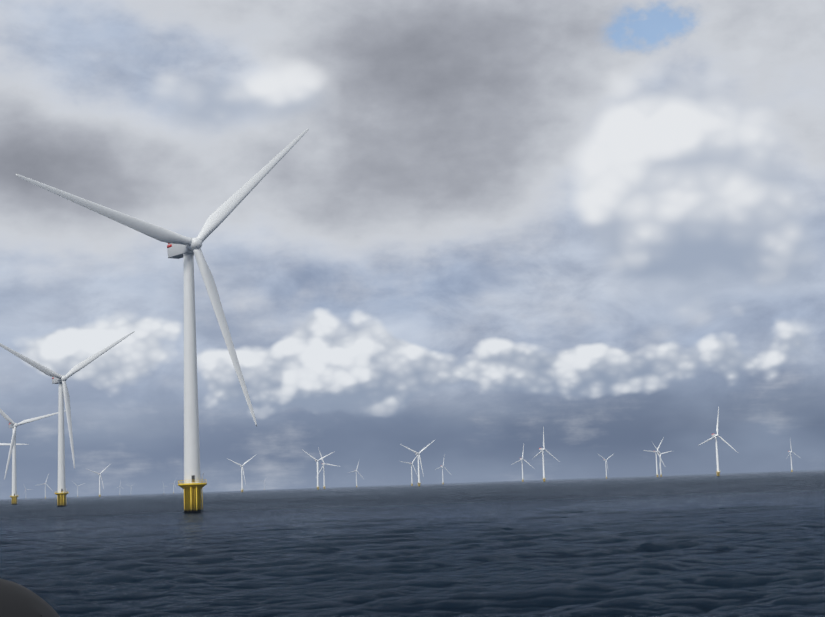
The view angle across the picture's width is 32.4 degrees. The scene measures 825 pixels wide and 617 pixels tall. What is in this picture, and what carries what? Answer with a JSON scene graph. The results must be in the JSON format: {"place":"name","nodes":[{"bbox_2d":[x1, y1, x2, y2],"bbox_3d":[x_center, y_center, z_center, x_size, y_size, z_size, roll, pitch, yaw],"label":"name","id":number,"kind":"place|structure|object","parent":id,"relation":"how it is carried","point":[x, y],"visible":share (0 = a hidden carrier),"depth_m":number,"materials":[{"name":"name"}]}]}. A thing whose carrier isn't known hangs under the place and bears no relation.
{"place":"outdoors","nodes":[
{"label":"outdoors","id":0,"kind":"place"},
{"bbox_2d":[0,579,59,616],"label":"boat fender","id":1,"kind":"object","parent":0,"point":[17,600],"visible":1,"depth_m":1.83,"materials":[{"name":"rubber"}]},
{"bbox_2d":[0,470,824,616],"bbox_3d":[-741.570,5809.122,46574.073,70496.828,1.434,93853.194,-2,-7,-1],"label":"sea","id":2,"kind":"structure","parent":0,"point":[748,544],"depth_m":136.37,"materials":[{"name":"liquid"}]},
{"bbox_2d":[0,443,27,445],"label":"wind turbine","id":3,"kind":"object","parent":2,"relation":"on","point":[3,444],"depth_m":2028.09,"materials":[{"name":"paint"}]},
{"bbox_2d":[0,409,65,504],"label":"turbine tower","id":4,"kind":"structure","parent":2,"relation":"on","point":[12,450],"depth_m":1488.86,"materials":[{"name":"metal"}]},
{"bbox_2d":[35,474,50,498],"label":"wind turbine","id":5,"kind":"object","parent":2,"relation":"on","point":[45,487],"depth_m":7748.46,"materials":[{"name":"paint"}]},
{"bbox_2d":[0,331,134,506],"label":"wind turbine","id":6,"kind":"structure","parent":2,"relation":"on","point":[63,396],"depth_m":923.09,"materials":[{"name":"paint"}]},
{"bbox_2d":[87,463,111,496],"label":"turbine tower","id":7,"kind":"structure","parent":2,"relation":"on","point":[99,474],"depth_m":5073.16,"materials":[{"name":"metal"}]},
{"bbox_2d":[16,128,308,513],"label":"wind turbine","id":8,"kind":"structure","parent":2,"relation":"on","point":[179,246],"depth_m":438.63,"materials":[{"name":"paint"}]},
{"bbox_2d":[228,454,256,492],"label":"turbine tower","id":9,"kind":"structure","parent":2,"relation":"on","point":[242,474],"depth_m":4436.97,"materials":[{"name":"metal"}]},
{"bbox_2d":[303,450,332,489],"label":"wind turbine","id":10,"kind":"structure","parent":2,"relation":"on","point":[316,460],"depth_m":4066.76,"materials":[{"name":"paint"}]},
{"bbox_2d":[318,448,340,488],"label":"turbine tower","id":11,"kind":"structure","parent":2,"relation":"on","point":[323,464],"depth_m":4651.42,"materials":[{"name":"metal"}]},
{"bbox_2d":[349,459,363,487],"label":"wind turbine","id":12,"kind":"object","parent":2,"relation":"on","point":[356,474],"depth_m":6984.00,"materials":[{"name":"paint"}]},
{"bbox_2d":[400,456,417,485],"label":"wind turbine","id":13,"kind":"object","parent":2,"relation":"on","point":[411,471],"depth_m":5271.36,"materials":[{"name":"paint"}]},
{"bbox_2d":[400,440,434,486],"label":"wind turbine","id":14,"kind":"structure","parent":2,"relation":"on","point":[419,457],"depth_m":3582.29,"materials":[{"name":"paint"}]},
{"bbox_2d":[435,455,448,484],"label":"wind turbine","id":15,"kind":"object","parent":2,"relation":"on","point":[441,466],"depth_m":6407.11,"materials":[{"name":"paint"}]},
{"bbox_2d":[511,445,534,481],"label":"wind turbine","id":16,"kind":"structure","parent":2,"relation":"on","point":[522,464],"depth_m":5085.36,"materials":[{"name":"paint"}]},
{"bbox_2d":[534,427,556,481],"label":"wind turbine","id":17,"kind":"structure","parent":2,"relation":"on","point":[542,449],"depth_m":3587.36,"materials":[{"name":"paint"}]},
{"bbox_2d":[598,454,611,478],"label":"wind turbine","id":18,"kind":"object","parent":2,"relation":"on","point":[605,460],"depth_m":6279.50,"materials":[{"name":"paint"}]},
{"bbox_2d":[643,437,664,477],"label":"wind turbine","id":19,"kind":"structure","parent":2,"relation":"on","point":[656,452],"depth_m":4582.68,"materials":[{"name":"paint"}]},
{"bbox_2d":[653,444,670,476],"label":"wind turbine","id":20,"kind":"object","parent":2,"relation":"on","point":[659,453],"depth_m":5124.50,"materials":[{"name":"paint"}]},
{"bbox_2d":[699,407,736,476],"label":"turbine tower","id":21,"kind":"structure","parent":2,"relation":"on","point":[717,459],"depth_m":2867.46,"materials":[{"name":"metal"}]},
{"bbox_2d":[786,440,799,471],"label":"wind turbine","id":22,"kind":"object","parent":2,"relation":"on","point":[791,457],"depth_m":5721.95,"materials":[{"name":"paint"}]},
{"bbox_2d":[0,0,824,498],"label":"sky","id":23,"kind":"structure","parent":0,"point":[599,225],"materials":[{"name":"grey"}]}
]}

